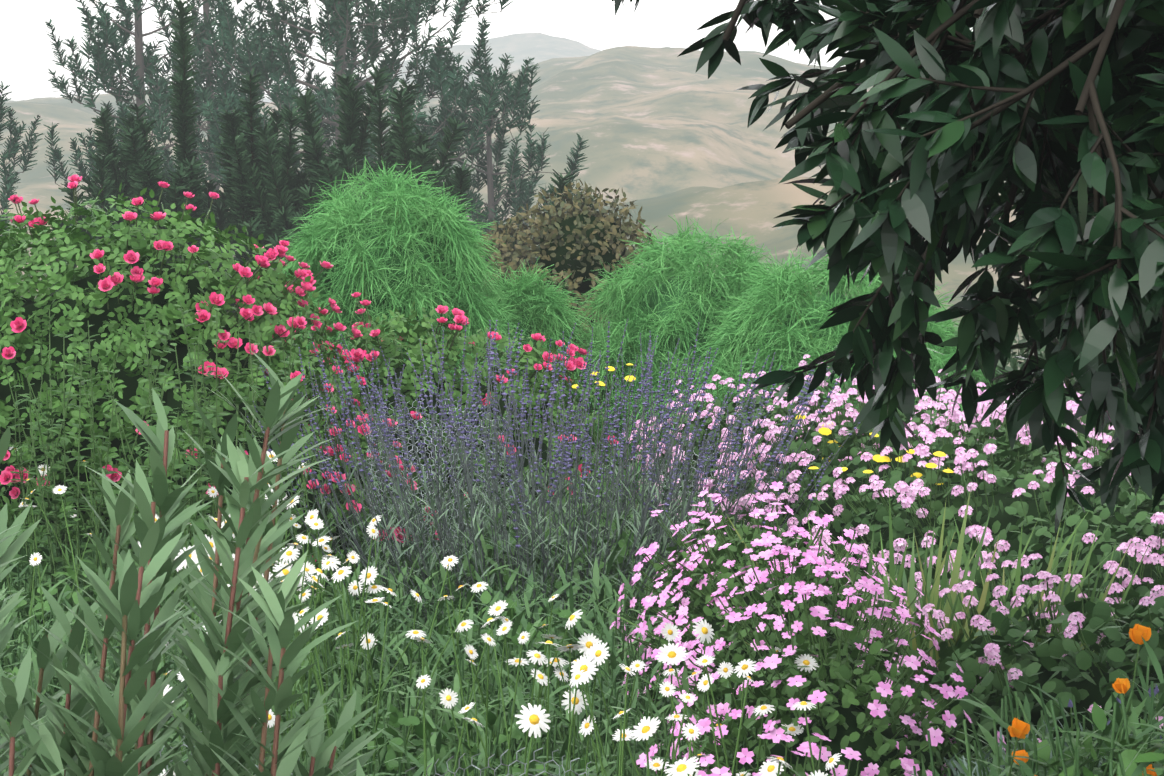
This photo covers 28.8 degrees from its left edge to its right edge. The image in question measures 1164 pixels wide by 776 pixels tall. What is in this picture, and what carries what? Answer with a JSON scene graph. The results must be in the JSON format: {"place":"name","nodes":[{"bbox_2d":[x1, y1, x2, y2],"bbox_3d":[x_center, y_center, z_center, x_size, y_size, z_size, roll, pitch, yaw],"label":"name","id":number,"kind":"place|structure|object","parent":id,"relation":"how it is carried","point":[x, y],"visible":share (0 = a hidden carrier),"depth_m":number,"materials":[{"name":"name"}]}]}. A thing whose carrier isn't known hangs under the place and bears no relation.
{"place":"outdoors","nodes":[
{"label":"outdoors","id":0,"kind":"place"},
{"bbox_2d":[0,0,972,100],"label":"sky","id":1,"kind":"structure","parent":0,"point":[27,55],"materials":[{"name":"white"}]},
{"bbox_2d":[0,33,1069,670],"bbox_3d":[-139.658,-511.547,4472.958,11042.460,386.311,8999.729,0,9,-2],"label":"terrain","id":2,"kind":"structure","parent":0,"point":[664,131],"depth_m":1503.01,"materials":[{"name":"beige sand"}]},
{"bbox_2d":[0,81,42,292],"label":"pine tree","id":3,"kind":"object","parent":2,"relation":"on","point":[12,150],"visible":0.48,"depth_m":39.66,"materials":[{"name":"green plant"}]},
{"bbox_2d":[0,152,299,318],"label":"tree","id":4,"kind":"object","parent":2,"relation":"on","point":[221,217],"depth_m":18.52,"materials":[{"name":"green plant"}]},
{"bbox_2d":[43,0,259,213],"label":"pine tree","id":5,"kind":"object","parent":2,"relation":"on","point":[105,70],"visible":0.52,"depth_m":40.02,"materials":[{"name":"green plant"}]},
{"bbox_2d":[0,301,357,649],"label":"sage plants","id":6,"kind":"object","parent":2,"relation":"on","point":[197,521],"visible":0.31,"depth_m":8.00,"materials":[{"name":"green plant"}]},
{"bbox_2d":[0,351,385,775],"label":"willow plant","id":7,"kind":"object","parent":2,"relation":"on","point":[94,727],"visible":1,"depth_m":2.09,"materials":[{"name":"green plant"}]},
{"bbox_2d":[115,0,288,256],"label":"pine tree","id":8,"kind":"object","parent":2,"relation":"on","point":[211,78],"visible":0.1,"depth_m":43.09,"materials":[{"name":"green plant"}]},
{"bbox_2d":[0,175,437,611],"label":"rose bush","id":9,"kind":"object","parent":2,"relation":"on","point":[135,286],"visible":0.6,"depth_m":9.16,"materials":[{"name":"green plant"}]},
{"bbox_2d":[58,0,467,380],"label":"tree","id":10,"kind":"object","parent":2,"relation":"on","point":[138,165],"visible":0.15,"depth_m":18.17,"materials":[{"name":"green plant"}]},
{"bbox_2d":[145,0,534,259],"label":"pine tree","id":11,"kind":"object","parent":2,"relation":"on","point":[339,33],"visible":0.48,"depth_m":38.61,"materials":[{"name":"green plant"}]},
{"bbox_2d":[266,157,534,397],"bbox_3d":[-1.031,-0.191,12.413,1.588,2.142,1.463,6,11,34],"label":"bush","id":12,"kind":"object","parent":2,"relation":"on","point":[399,258],"visible":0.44,"depth_m":12.21,"materials":[{"name":"green plant"}]},
{"bbox_2d":[224,88,599,301],"bbox_3d":[-1.458,-0.684,18.043,2.561,3.429,3.140,-4,10,-22],"label":"tree","id":13,"kind":"object","parent":2,"relation":"on","point":[318,167],"visible":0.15,"depth_m":17.50,"materials":[{"name":"green plant"}]},
{"bbox_2d":[0,444,841,775],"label":"daisy flowers","id":14,"kind":"object","parent":2,"relation":"on","point":[532,720],"visible":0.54,"depth_m":5.22,"materials":[{"name":"white plant"}]},
{"bbox_2d":[294,292,620,543],"bbox_3d":[-0.714,0.211,10.701,1.969,1.299,1.236,-4,10,-23],"label":"rose bush","id":15,"kind":"object","parent":2,"relation":"on","point":[393,353],"visible":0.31,"depth_m":10.52,"materials":[{"name":"green plant"}]},
{"bbox_2d":[409,15,588,262],"bbox_3d":[-1.615,-1.822,40.240,4.202,9.457,4.260,0,9,-2],"label":"pine tree","id":16,"kind":"object","parent":2,"relation":"on","point":[512,173],"visible":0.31,"depth_m":39.40,"materials":[{"name":"green plant"}]},
{"bbox_2d":[485,256,601,465],"bbox_3d":[-0.365,0.062,12.795,0.997,1.624,1.115,5,10,27],"label":"bush","id":17,"kind":"object","parent":2,"relation":"on","point":[544,312],"visible":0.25,"depth_m":12.71,"materials":[{"name":"green plant"}]},
{"bbox_2d":[245,318,859,691],"bbox_3d":[-0.082,0.412,8.233,2.320,1.372,1.754,0,9,-2],"label":"lavender","id":18,"kind":"object","parent":2,"relation":"on","point":[527,505],"visible":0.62,"depth_m":8.15,"materials":[{"name":"purple plant"}]},
{"bbox_2d":[457,179,661,464],"bbox_3d":[-0.165,-0.364,16.080,2.069,2.275,1.527,0,9,-2],"label":"shrub","id":19,"kind":"object","parent":2,"relation":"on","point":[578,240],"visible":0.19,"depth_m":15.60,"materials":[{"name":"brown plant"}]},
{"bbox_2d":[0,454,1163,775],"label":"ground plants","id":20,"kind":"object","parent":2,"relation":"on","point":[614,692],"visible":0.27,"depth_m":6.18,"materials":[{"name":"green plant"}]},
{"bbox_2d":[0,448,1163,775],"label":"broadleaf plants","id":21,"kind":"object","parent":2,"relation":"on","point":[1100,722],"visible":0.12,"depth_m":6.87,"materials":[{"name":"green plant"}]},
{"bbox_2d":[154,400,1104,775],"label":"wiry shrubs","id":22,"kind":"object","parent":2,"relation":"on","point":[462,550],"visible":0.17,"depth_m":8.47,"materials":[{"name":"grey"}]},
{"bbox_2d":[559,213,775,500],"bbox_3d":[0.637,-0.067,12.986,1.644,1.826,1.618,7,11,38],"label":"kochia bush","id":23,"kind":"object","parent":2,"relation":"on","point":[679,303],"visible":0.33,"depth_m":12.75,"materials":[{"name":"green plant"}]},
{"bbox_2d":[572,363,953,571],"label":"yarrow flowers","id":24,"kind":"object","parent":2,"relation":"on","point":[824,431],"visible":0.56,"depth_m":8.24,"materials":[{"name":"yellow plant"}]},
{"bbox_2d":[610,481,1005,775],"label":"pink flowers","id":25,"kind":"object","parent":2,"relation":"on","point":[842,685],"visible":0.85,"depth_m":5.31,"materials":[{"name":"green plant"}]},
{"bbox_2d":[673,228,1007,450],"bbox_3d":[1.346,0.078,11.552,1.819,1.745,1.813,0,9,-2],"label":"kochia bush","id":26,"kind":"object","parent":2,"relation":"on","point":[782,320],"visible":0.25,"depth_m":11.39,"materials":[{"name":"green plant"}]},
{"bbox_2d":[598,489,1160,755],"bbox_3d":[0.988,0.794,5.941,1.939,0.981,1.950,0,9,-2],"label":"clump","id":27,"kind":"object","parent":2,"relation":"on","point":[930,594],"visible":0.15,"depth_m":6.15,"materials":[{"name":"green plant"}]},
{"bbox_2d":[611,0,1163,539],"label":"tree","id":28,"kind":"object","parent":2,"relation":"on","point":[1045,118],"visible":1,"depth_m":3.39,"materials":[{"name":"green plant"}]},
{"bbox_2d":[624,354,1163,691],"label":"pink flowers","id":29,"kind":"object","parent":2,"relation":"on","point":[985,463],"visible":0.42,"depth_m":7.75,"materials":[{"name":"pink plant"}]},
{"bbox_2d":[864,553,1163,775],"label":"pink flowers","id":30,"kind":"object","parent":2,"relation":"on","point":[1086,678],"visible":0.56,"depth_m":5.27,"materials":[{"name":"green plant"}]},
{"bbox_2d":[928,325,1112,446],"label":"shrub","id":31,"kind":"object","parent":2,"relation":"on","point":[1014,363],"visible":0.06,"depth_m":11.31,"materials":[{"name":"green plant"}]},
{"bbox_2d":[932,717,1163,775],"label":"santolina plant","id":32,"kind":"object","parent":2,"relation":"on","point":[958,766],"visible":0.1,"depth_m":4.05,"materials":[{"name":"green plant"}]},
{"bbox_2d":[993,623,1156,775],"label":"orange flowers","id":33,"kind":"object","parent":2,"relation":"on","point":[1018,729],"visible":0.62,"depth_m":3.55,"materials":[{"name":"orange plant"}]},
{"bbox_2d":[1068,684,1161,749],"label":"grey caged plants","id":34,"kind":"object","parent":2,"relation":"on","point":[1156,691],"visible":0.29,"depth_m":4.10,"materials":[{"name":"green plant"}]}
]}

